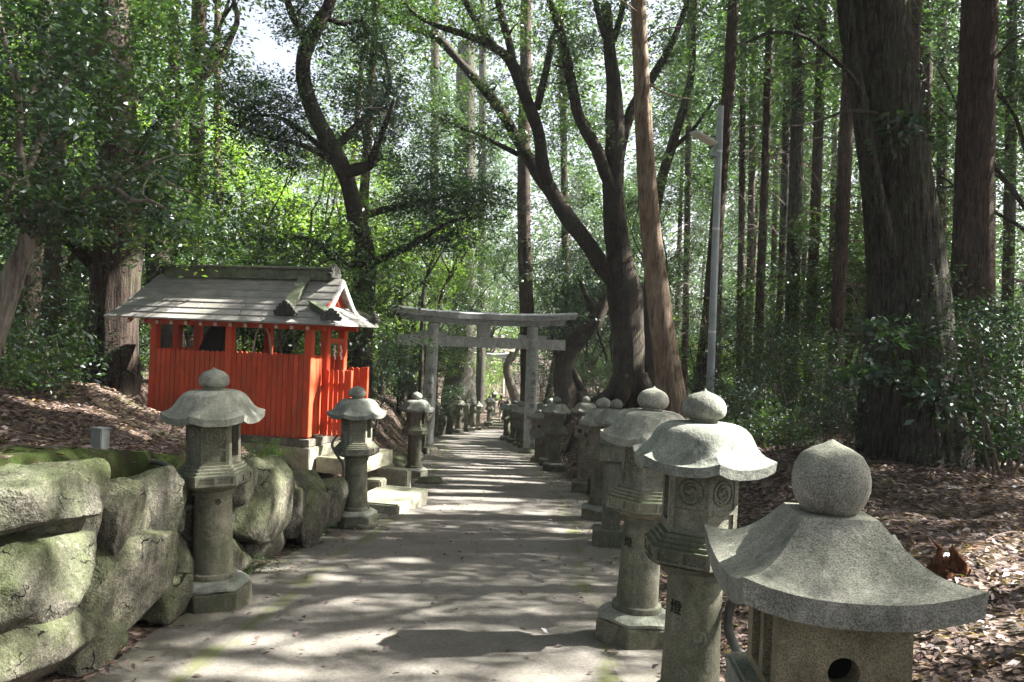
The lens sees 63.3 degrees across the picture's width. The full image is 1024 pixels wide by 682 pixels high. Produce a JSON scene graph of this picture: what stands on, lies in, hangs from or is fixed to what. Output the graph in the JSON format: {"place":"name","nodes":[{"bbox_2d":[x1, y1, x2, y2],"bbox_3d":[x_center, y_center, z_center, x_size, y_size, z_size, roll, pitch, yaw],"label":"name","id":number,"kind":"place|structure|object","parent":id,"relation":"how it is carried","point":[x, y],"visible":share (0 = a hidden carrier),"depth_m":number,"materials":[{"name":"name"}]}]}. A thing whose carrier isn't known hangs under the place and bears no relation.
{"place":"outdoors","nodes":[
{"label":"outdoors","id":0,"kind":"place"},
{"bbox_2d":[85,429,662,681],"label":"path","id":1,"kind":"structure","parent":0,"point":[449,641],"depth_m":6.56,"materials":[{"name":"concrete"}]},
{"bbox_2d":[95,445,661,681],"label":"fallen leaves","id":2,"kind":"object","parent":1,"relation":"on","point":[115,662],"visible":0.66,"depth_m":7.07,"materials":[{"name":"brown plant"}]},
{"bbox_2d":[372,222,518,373],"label":"evergreen tree","id":3,"kind":"object","parent":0,"point":[485,280],"visible":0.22,"depth_m":44.33,"materials":[{"name":"green plant"}]},
{"bbox_2d":[0,329,1023,681],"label":"ground","id":4,"kind":"structure","parent":0,"point":[138,631],"depth_m":8.34,"materials":[{"name":"brown soil"}]},
{"bbox_2d":[13,0,53,375],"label":"cedar tree","id":5,"kind":"object","parent":4,"relation":"on","point":[37,272],"visible":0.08,"depth_m":16.84,"materials":[{"name":"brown plant"}]},
{"bbox_2d":[0,243,102,380],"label":"shrub","id":6,"kind":"object","parent":4,"relation":"on","point":[29,311],"visible":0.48,"depth_m":12.02,"materials":[{"name":"green plant"}]},
{"bbox_2d":[41,0,67,374],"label":"cedar tree","id":7,"kind":"object","parent":4,"relation":"on","point":[49,257],"visible":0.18,"depth_m":18.35,"materials":[{"name":"brown plant"}]},
{"bbox_2d":[0,313,127,398],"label":"shrub","id":8,"kind":"object","parent":4,"relation":"on","point":[37,384],"visible":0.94,"depth_m":10.46,"materials":[{"name":"green plant"}]},
{"bbox_2d":[1,301,144,387],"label":"shrub","id":9,"kind":"object","parent":4,"relation":"on","point":[83,365],"visible":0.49,"depth_m":13.22,"materials":[{"name":"green plant"}]},
{"bbox_2d":[0,185,248,355],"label":"evergreen tree","id":10,"kind":"object","parent":4,"relation":"on","point":[82,270],"visible":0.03,"depth_m":25.28,"materials":[{"name":"green plant"}]},
{"bbox_2d":[0,12,250,373],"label":"evergreen tree","id":11,"kind":"object","parent":4,"relation":"on","point":[68,263],"visible":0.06,"depth_m":25.22,"materials":[{"name":"green plant"}]},
{"bbox_2d":[37,229,214,379],"bbox_3d":[-7.269,-0.598,16.841,2.848,3.483,3.894,2,0,13],"label":"shrub","id":12,"kind":"object","parent":4,"relation":"on","point":[140,323],"visible":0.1,"depth_m":16.36,"materials":[{"name":"green plant"}]},
{"bbox_2d":[0,0,269,362],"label":"broadleaf tree","id":13,"kind":"object","parent":4,"relation":"on","point":[70,49],"visible":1,"depth_m":8.36,"materials":[{"name":"green plant"}]},
{"bbox_2d":[3,0,304,394],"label":"broadleaf tree","id":14,"kind":"object","parent":4,"relation":"on","point":[111,265],"visible":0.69,"depth_m":13.93,"materials":[{"name":"green plant"}]},
{"bbox_2d":[0,378,324,477],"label":"leaf litter","id":15,"kind":"object","parent":4,"relation":"on","point":[8,438],"visible":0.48,"depth_m":9.04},
{"bbox_2d":[0,0,333,347],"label":"evergreen tree","id":16,"kind":"object","parent":4,"relation":"on","point":[166,335],"visible":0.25,"depth_m":17.35,"materials":[{"name":"green plant"}]},
{"bbox_2d":[0,455,348,681],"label":"boulder wall","id":17,"kind":"structure","parent":4,"relation":"on","point":[96,563],"depth_m":4.91,"materials":[{"name":"stone"}]},
{"bbox_2d":[0,445,185,479],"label":"moss","id":18,"kind":"object","parent":17,"relation":"on","point":[121,464],"visible":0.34,"depth_m":5.82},
{"bbox_2d":[183,0,206,347],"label":"evergreen tree","id":19,"kind":"object","parent":4,"relation":"on","point":[202,14],"visible":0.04,"depth_m":20.41,"materials":[{"name":"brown plant"}]},
{"bbox_2d":[160,367,264,613],"bbox_3d":[-2.250,1.217,6.251,0.750,2.047,0.650,0,1,-24],"label":"stone lantern","id":20,"kind":"object","parent":4,"relation":"on","point":[214,470],"visible":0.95,"depth_m":6.11,"materials":[{"name":"grey"}]},
{"bbox_2d":[104,261,392,473],"bbox_3d":[-4.194,0.326,13.373,4.384,3.176,1.678,2,0,15],"label":"roadside shrine","id":21,"kind":"object","parent":4,"relation":"on","point":[292,395],"visible":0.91,"depth_m":12.85,"materials":[{"name":"wood"}]},
{"bbox_2d":[84,76,420,353],"bbox_3d":[-6.034,-2.576,21.734,6.718,8.455,7.933,2,0,6],"label":"evergreen tree","id":22,"kind":"object","parent":4,"relation":"on","point":[286,183],"visible":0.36,"depth_m":21.02,"materials":[{"name":"green plant"}]},
{"bbox_2d":[140,177,435,366],"bbox_3d":[-5.201,-0.810,18.418,7.096,6.205,5.928,2,0,-5],"label":"evergreen tree","id":23,"kind":"object","parent":4,"relation":"on","point":[260,258],"visible":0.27,"depth_m":18.11,"materials":[{"name":"green plant"}]},
{"bbox_2d":[207,291,375,396],"bbox_3d":[-4.669,0.217,17.663,3.595,3.046,4.053,2,0,-12],"label":"shrub","id":24,"kind":"object","parent":4,"relation":"on","point":[284,339],"visible":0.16,"depth_m":17.44,"materials":[{"name":"green plant"}]},
{"bbox_2d":[180,95,417,352],"bbox_3d":[-8.003,-3.334,29.794,9.793,10.876,8.627,2,0,0],"label":"evergreen tree","id":25,"kind":"object","parent":4,"relation":"on","point":[256,185],"visible":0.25,"depth_m":28.25,"materials":[{"name":"green plant"}]},
{"bbox_2d":[208,127,491,309],"bbox_3d":[-5.833,-2.740,31.331,11.294,10.289,7.543,2,0,-19],"label":"evergreen tree","id":26,"kind":"object","parent":4,"relation":"on","point":[436,269],"visible":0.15,"depth_m":31.19,"materials":[{"name":"green plant"}]},
{"bbox_2d":[291,1,417,284],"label":"cedar tree","id":27,"kind":"object","parent":4,"relation":"on","point":[341,77],"visible":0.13,"depth_m":36.26,"materials":[{"name":"green plant"}]},
{"bbox_2d":[327,385,386,528],"bbox_3d":[-1.943,1.556,10.367,0.739,2.016,0.640,1,1,-14],"label":"stone lantern","id":28,"kind":"object","parent":4,"relation":"on","point":[356,447],"visible":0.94,"depth_m":10.22,"materials":[{"name":"grey"}]},
{"bbox_2d":[196,0,542,440],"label":"broadleaf tree","id":29,"kind":"object","parent":4,"relation":"on","point":[329,145],"visible":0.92,"depth_m":19.58,"materials":[{"name":"green plant"}]},
{"bbox_2d":[288,0,462,368],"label":"cedar tree","id":30,"kind":"object","parent":4,"relation":"on","point":[367,175],"visible":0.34,"depth_m":24.32,"materials":[{"name":"green plant"}]},
{"bbox_2d":[331,312,431,435],"bbox_3d":[-4.011,0.905,23.041,2.848,3.483,3.894,2,0,-31],"label":"shrub","id":31,"kind":"object","parent":4,"relation":"on","point":[384,349],"visible":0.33,"depth_m":22.59,"materials":[{"name":"green plant"}]},
{"bbox_2d":[367,485,427,513],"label":"stone block","id":32,"kind":"structure","parent":4,"relation":"on","point":[386,499],"depth_m":12.17,"materials":[{"name":"stone"}]},
{"bbox_2d":[288,154,515,395],"bbox_3d":[-5.851,-2.698,37.169,11.013,11.188,9.309,2,0,-14],"label":"evergreen tree","id":33,"kind":"object","parent":4,"relation":"on","point":[467,289],"visible":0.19,"depth_m":35.60,"materials":[{"name":"green plant"}]},
{"bbox_2d":[315,179,496,400],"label":"evergreen tree","id":34,"kind":"object","parent":4,"relation":"on","point":[419,303],"visible":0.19,"depth_m":40.31,"materials":[{"name":"green plant"}]},
{"bbox_2d":[398,392,433,478],"bbox_3d":[-2.015,2.070,17.256,0.750,2.047,0.650,2,0,-5],"label":"stone lantern","id":35,"kind":"object","parent":4,"relation":"on","point":[416,408],"visible":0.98,"depth_m":17.12,"materials":[{"name":"grey"}]},
{"bbox_2d":[374,247,474,399],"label":"evergreen tree","id":36,"kind":"object","parent":4,"relation":"on","point":[443,307],"visible":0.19,"depth_m":41.60,"materials":[{"name":"green plant"}]},
{"bbox_2d":[372,305,479,424],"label":"evergreen tree","id":37,"kind":"object","parent":4,"relation":"on","point":[411,386],"visible":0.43,"depth_m":33.62,"materials":[{"name":"green plant"}]},
{"bbox_2d":[398,213,467,398],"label":"sapling","id":38,"kind":"object","parent":4,"relation":"on","point":[421,360],"visible":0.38,"depth_m":30.94,"materials":[{"name":"brown plant"}]},
{"bbox_2d":[389,0,483,399],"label":"cedar tree","id":39,"kind":"object","parent":4,"relation":"on","point":[434,85],"visible":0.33,"depth_m":45.68,"materials":[{"name":"green plant"}]},
{"bbox_2d":[440,40,482,429],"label":"cedar tree","id":40,"kind":"object","parent":4,"relation":"on","point":[466,378],"visible":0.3,"depth_m":49.35,"materials":[{"name":"brown plant"}]},
{"bbox_2d":[388,304,577,453],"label":"torii gate","id":41,"kind":"structure","parent":4,"relation":"on","point":[532,342],"depth_m":27.14,"materials":[{"name":"stone"}]},
{"bbox_2d":[475,0,517,411],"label":"cedar tree","id":42,"kind":"object","parent":4,"relation":"on","point":[480,377],"visible":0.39,"depth_m":57.71,"materials":[{"name":"grey plant"}]},
{"bbox_2d":[0,0,1023,397],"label":"woods","id":43,"kind":"object","parent":4,"relation":"on","point":[514,160],"visible":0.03,"depth_m":98.84,"materials":[{"name":"green plant"}]},
{"bbox_2d":[0,379,1023,653],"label":"twig litter","id":44,"kind":"object","parent":4,"relation":"on","point":[660,585],"visible":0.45,"depth_m":8.14,"materials":[{"name":"brown"}]},
{"bbox_2d":[517,0,533,406],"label":"cedar tree","id":45,"kind":"object","parent":4,"relation":"on","point":[526,302],"visible":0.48,"depth_m":32.74,"materials":[{"name":"brown plant"}]},
{"bbox_2d":[335,0,720,455],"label":"broadleaf tree","id":46,"kind":"object","parent":4,"relation":"on","point":[615,270],"visible":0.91,"depth_m":23.76,"materials":[{"name":"green plant"}]},
{"bbox_2d":[489,277,612,381],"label":"evergreen tree","id":47,"kind":"object","parent":4,"relation":"on","point":[553,329],"visible":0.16,"depth_m":37.92,"materials":[{"name":"green plant"}]},
{"bbox_2d":[473,220,639,402],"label":"evergreen tree","id":48,"kind":"object","parent":4,"relation":"on","point":[513,262],"visible":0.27,"depth_m":40.15,"materials":[{"name":"green plant"}]},
{"bbox_2d":[542,397,570,471],"bbox_3d":[1.074,2.421,20.518,0.772,2.108,0.669,2,0,-15],"label":"stone lantern","id":49,"kind":"object","parent":4,"relation":"on","point":[556,410],"visible":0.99,"depth_m":20.37,"materials":[{"name":"grey"}]},
{"bbox_2d":[544,267,611,438],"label":"gnarled tree","id":50,"kind":"object","parent":4,"relation":"on","point":[570,390],"visible":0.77,"depth_m":28.73,"materials":[{"name":"brown plant"}]},
{"bbox_2d":[553,160,604,365],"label":"cedar tree","id":51,"kind":"object","parent":4,"relation":"on","point":[580,198],"visible":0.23,"depth_m":77.28,"materials":[{"name":"green plant"}]},
{"bbox_2d":[530,1,632,365],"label":"cedar tree","id":52,"kind":"object","parent":4,"relation":"on","point":[563,151],"visible":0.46,"depth_m":39.60,"materials":[{"name":"green plant"}]},
{"bbox_2d":[571,395,595,492],"bbox_3d":[1.370,2.030,15.715,0.551,2.001,0.477,2,0,6],"label":"stone lantern","id":53,"kind":"object","parent":4,"relation":"on","point":[579,484],"visible":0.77,"depth_m":15.60,"materials":[{"name":"grey"}]},
{"bbox_2d":[575,348,612,396],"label":"shrub","id":54,"kind":"object","parent":4,"relation":"on","point":[606,378],"visible":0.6,"depth_m":29.68,"materials":[{"name":"green plant"}]},
{"bbox_2d":[580,397,610,520],"bbox_3d":[1.288,1.812,12.013,0.739,2.016,0.640,2,0,-20],"label":"stone lantern","id":55,"kind":"object","parent":4,"relation":"on","point":[591,509],"visible":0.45,"depth_m":11.88,"materials":[{"name":"grey"}]},
{"bbox_2d":[592,398,624,547],"bbox_3d":[1.183,1.612,9.751,0.520,1.888,0.450,3,0,4],"label":"stone lantern","id":56,"kind":"object","parent":4,"relation":"on","point":[608,532],"visible":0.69,"depth_m":9.65,"materials":[{"name":"grey"}]},
{"bbox_2d":[531,229,687,403],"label":"evergreen tree","id":57,"kind":"object","parent":4,"relation":"on","point":[585,353],"visible":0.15,"depth_m":35.26,"materials":[{"name":"green plant"}]},
{"bbox_2d":[491,228,737,371],"bbox_3d":[4.188,-0.779,33.002,10.322,7.324,5.955,2,0,2],"label":"evergreen tree","id":58,"kind":"object","parent":4,"relation":"on","point":[592,293],"visible":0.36,"depth_m":32.94,"materials":[{"name":"green plant"}]},
{"bbox_2d":[595,386,683,649],"bbox_3d":[0.909,1.318,5.776,0.739,2.016,0.640,5,0,-12],"label":"stone lantern","id":59,"kind":"object","parent":4,"relation":"on","point":[631,614],"visible":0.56,"depth_m":5.64,"materials":[{"name":"grey"}]},
{"bbox_2d":[560,174,736,324],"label":"evergreen tree","id":60,"kind":"object","parent":4,"relation":"on","point":[635,236],"visible":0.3,"depth_m":31.67,"materials":[{"name":"green plant"}]},
{"bbox_2d":[620,0,692,418],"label":"cedar tree","id":61,"kind":"object","parent":4,"relation":"on","point":[669,379],"visible":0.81,"depth_m":14.83,"materials":[{"name":"brown plant"}]},
{"bbox_2d":[624,35,730,367],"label":"cedar tree","id":62,"kind":"object","parent":4,"relation":"on","point":[680,165],"visible":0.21,"depth_m":45.14,"materials":[{"name":"green plant"}]},
{"bbox_2d":[643,0,721,386],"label":"broadleaf tree","id":63,"kind":"object","parent":4,"relation":"on","point":[674,142],"visible":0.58,"depth_m":29.82,"materials":[{"name":"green plant"}]},
{"bbox_2d":[636,0,760,396],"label":"cedar tree","id":64,"kind":"object","parent":4,"relation":"on","point":[687,164],"visible":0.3,"depth_m":35.83,"materials":[{"name":"green plant"}]},
{"bbox_2d":[674,175,733,331],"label":"cedar tree","id":65,"kind":"object","parent":4,"relation":"on","point":[697,225],"visible":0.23,"depth_m":73.19,"materials":[{"name":"green plant"}]},
{"bbox_2d":[633,388,776,681],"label":"stone lantern","id":66,"kind":"object","parent":4,"relation":"on","point":[703,460],"visible":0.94,"depth_m":3.90,"materials":[{"name":"grey"}]},
{"bbox_2d":[690,105,723,392],"bbox_3d":[3.813,-1.474,16.627,0.719,6.496,0.262,2,0,-23],"label":"lamp pole","id":67,"kind":"object","parent":4,"relation":"on","point":[708,141],"visible":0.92,"depth_m":16.62,"materials":[{"name":"metal"}]},
{"bbox_2d":[666,122,747,393],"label":"cedar tree","id":68,"kind":"object","parent":4,"relation":"on","point":[701,218],"visible":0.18,"depth_m":49.51,"materials":[{"name":"green plant"}]},
{"bbox_2d":[693,0,738,393],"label":"cedar tree","id":69,"kind":"object","parent":4,"relation":"on","point":[728,89],"visible":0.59,"depth_m":18.85,"materials":[{"name":"brown plant"}]},
{"bbox_2d":[661,1,781,392],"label":"cedar tree","id":70,"kind":"object","parent":4,"relation":"on","point":[719,306],"visible":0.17,"depth_m":37.88,"materials":[{"name":"green plant"}]},
{"bbox_2d":[661,0,840,412],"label":"cedar tree","id":71,"kind":"object","parent":4,"relation":"on","point":[766,90],"visible":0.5,"depth_m":23.90,"materials":[{"name":"green plant"}]},
{"bbox_2d":[674,287,834,419],"bbox_3d":[4.988,0.395,18.130,3.505,3.134,2.563,2,0,3],"label":"shrub","id":72,"kind":"object","parent":4,"relation":"on","point":[726,358],"visible":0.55,"depth_m":18.04,"materials":[{"name":"green plant"}]},
{"bbox_2d":[685,0,826,400],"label":"cedar tree","id":73,"kind":"object","parent":4,"relation":"on","point":[741,222],"visible":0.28,"depth_m":28.89,"materials":[{"name":"green plant"}]},
{"bbox_2d":[705,74,807,337],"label":"cedar tree","id":74,"kind":"object","parent":4,"relation":"on","point":[755,242],"visible":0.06,"depth_m":44.98,"materials":[{"name":"green plant"}]},
{"bbox_2d":[708,367,813,446],"bbox_3d":[4.036,1.204,13.882,1.940,1.500,2.204,2,0,22],"label":"shrub","id":75,"kind":"object","parent":4,"relation":"on","point":[742,412],"visible":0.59,"depth_m":13.76,"materials":[{"name":"green plant"}]},
{"bbox_2d":[687,0,835,394],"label":"cedar tree","id":76,"kind":"object","parent":4,"relation":"on","point":[750,200],"visible":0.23,"depth_m":31.85,"materials":[{"name":"green plant"}]},
{"bbox_2d":[686,304,856,433],"bbox_3d":[5.292,0.679,17.114,3.268,2.770,3.685,2,1,-37],"label":"shrub","id":77,"kind":"object","parent":4,"relation":"on","point":[771,346],"visible":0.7,"depth_m":16.94,"materials":[{"name":"green plant"}]},
{"bbox_2d":[686,220,863,404],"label":"evergreen tree","id":78,"kind":"object","parent":4,"relation":"on","point":[767,298],"visible":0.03,"depth_m":28.86,"materials":[{"name":"green plant"}]},
{"bbox_2d":[719,397,835,452],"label":"shrub","id":79,"kind":"object","parent":4,"relation":"on","point":[777,440],"visible":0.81,"depth_m":11.37,"materials":[{"name":"green plant"}]},
{"bbox_2d":[699,0,859,405],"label":"cedar tree","id":80,"kind":"object","parent":4,"relation":"on","point":[785,136],"visible":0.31,"depth_m":27.86,"materials":[{"name":"green plant"}]},
{"bbox_2d":[707,0,854,418],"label":"cedar tree","id":81,"kind":"object","parent":4,"relation":"on","point":[796,178],"visible":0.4,"depth_m":20.85,"materials":[{"name":"green plant"}]},
{"bbox_2d":[736,41,830,396],"bbox_3d":[13.338,-7.713,39.783,4.911,24.816,4.957,2,0,0],"label":"cedar tree","id":82,"kind":"object","parent":4,"relation":"on","point":[775,245],"visible":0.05,"depth_m":39.83,"materials":[{"name":"green plant"}]},
{"bbox_2d":[727,1,851,319],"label":"cedar tree","id":83,"kind":"object","parent":4,"relation":"on","point":[778,185],"visible":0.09,"depth_m":36.55,"materials":[{"name":"green plant"}]},
{"bbox_2d":[741,326,861,440],"bbox_3d":[5.257,0.860,14.445,2.948,2.216,2.615,2,0,-22],"label":"shrub","id":84,"kind":"object","parent":4,"relation":"on","point":[804,352],"visible":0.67,"depth_m":14.30,"materials":[{"name":"green plant"}]},
{"bbox_2d":[770,4,862,387],"bbox_3d":[11.561,-6.447,28.811,4.724,19.512,5.587,3,0,43],"label":"cedar tree","id":85,"kind":"object","parent":4,"relation":"on","point":[827,159],"visible":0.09,"depth_m":28.82,"materials":[{"name":"green plant"}]},
{"bbox_2d":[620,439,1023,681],"bbox_3d":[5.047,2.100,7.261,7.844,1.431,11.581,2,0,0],"label":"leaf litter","id":86,"kind":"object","parent":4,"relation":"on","point":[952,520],"visible":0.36,"depth_m":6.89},
{"bbox_2d":[712,0,931,416],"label":"cedar tree","id":87,"kind":"object","parent":4,"relation":"on","point":[817,152],"visible":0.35,"depth_m":21.86,"materials":[{"name":"green plant"}]},
{"bbox_2d":[773,381,876,450],"bbox_3d":[4.066,0.987,10.570,1.574,1.071,1.386,2,1,-37],"label":"shrub","id":88,"kind":"object","parent":4,"relation":"on","point":[826,421],"visible":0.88,"depth_m":10.48,"materials":[{"name":"green plant"}]},
{"bbox_2d":[802,18,860,349],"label":"cedar tree","id":89,"kind":"object","parent":4,"relation":"on","point":[833,148],"visible":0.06,"depth_m":32.88,"materials":[{"name":"green plant"}]},
{"bbox_2d":[724,0,960,434],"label":"cedar tree","id":90,"kind":"object","parent":4,"relation":"on","point":[839,293],"visible":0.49,"depth_m":17.36,"materials":[{"name":"green plant"}]},
{"bbox_2d":[704,439,988,681],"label":"stone lantern","id":91,"kind":"object","parent":4,"relation":"on","point":[825,578],"visible":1,"depth_m":2.26,"materials":[{"name":"beige stone"}]},
{"bbox_2d":[718,0,1003,470],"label":"giant cedar","id":92,"kind":"object","parent":4,"relation":"on","point":[904,242],"visible":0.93,"depth_m":9.88,"materials":[{"name":"brown plant"}]},
{"bbox_2d":[699,192,1023,424],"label":"evergreen tree","id":93,"kind":"object","parent":4,"relation":"on","point":[853,270],"visible":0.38,"depth_m":19.47,"materials":[{"name":"green plant"}]},
{"bbox_2d":[813,0,959,355],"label":"cedar tree","id":94,"kind":"object","parent":4,"relation":"on","point":[933,82],"visible":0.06,"depth_m":23.09,"materials":[{"name":"green plant"}]},
{"bbox_2d":[771,0,1023,381],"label":"cedar tree","id":95,"kind":"object","parent":4,"relation":"on","point":[916,27],"visible":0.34,"depth_m":18.88,"materials":[{"name":"green plant"}]},
{"bbox_2d":[824,295,1023,464],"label":"shrub","id":96,"kind":"object","parent":4,"relation":"on","point":[1009,354],"visible":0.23,"depth_m":10.73,"materials":[{"name":"green plant"}]},
{"bbox_2d":[919,0,932,162],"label":"cedar tree","id":97,"kind":"object","parent":4,"relation":"on","point":[924,85],"visible":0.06,"depth_m":20.77,"materials":[{"name":"green plant"}]},
{"bbox_2d":[832,0,1023,276],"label":"evergreen tree","id":98,"kind":"object","parent":4,"relation":"on","point":[1000,170],"visible":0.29,"depth_m":19.98,"materials":[{"name":"green plant"}]},
{"bbox_2d":[926,539,971,579],"bbox_3d":[3.078,1.577,5.855,0.297,0.347,0.350,2,0,-29],"label":"rotten stump","id":99,"kind":"object","parent":4,"relation":"on","point":[956,563],"visible":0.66,"depth_m":5.82,"materials":[{"name":"brown wood"}]},
{"bbox_2d":[880,264,1023,480],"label":"shrub","id":100,"kind":"object","parent":4,"relation":"on","point":[989,433],"visible":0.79,"depth_m":9.49,"materials":[{"name":"green plant"}]},
{"bbox_2d":[932,0,1023,255],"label":"cedar tree","id":101,"kind":"object","parent":4,"relation":"on","point":[944,25],"visible":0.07,"depth_m":26.81,"materials":[{"name":"green plant"}]},
{"bbox_2d":[933,0,1023,414],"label":"cedar tree","id":102,"kind":"object","parent":4,"relation":"on","point":[1009,205],"visible":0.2,"depth_m":22.85,"materials":[{"name":"grey plant"}]},
{"bbox_2d":[950,0,1023,465],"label":"cedar tree","id":103,"kind":"object","parent":4,"relation":"on","point":[973,239],"visible":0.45,"depth_m":12.94,"materials":[{"name":"brown plant"}]},
{"bbox_2d":[954,296,1023,468],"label":"shrub","id":104,"kind":"object","parent":4,"relation":"on","point":[1009,462],"visible":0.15,"depth_m":11.97,"materials":[{"name":"green plant"}]},
{"bbox_2d":[965,407,1023,470],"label":"shrub","id":105,"kind":"object","parent":4,"relation":"on","point":[981,459],"visible":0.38,"depth_m":10.28,"materials":[{"name":"green plant"}]},
{"bbox_2d":[0,0,1023,365],"label":"sky","id":106,"kind":"structure","parent":0,"point":[264,50],"materials":[{"name":"white"}]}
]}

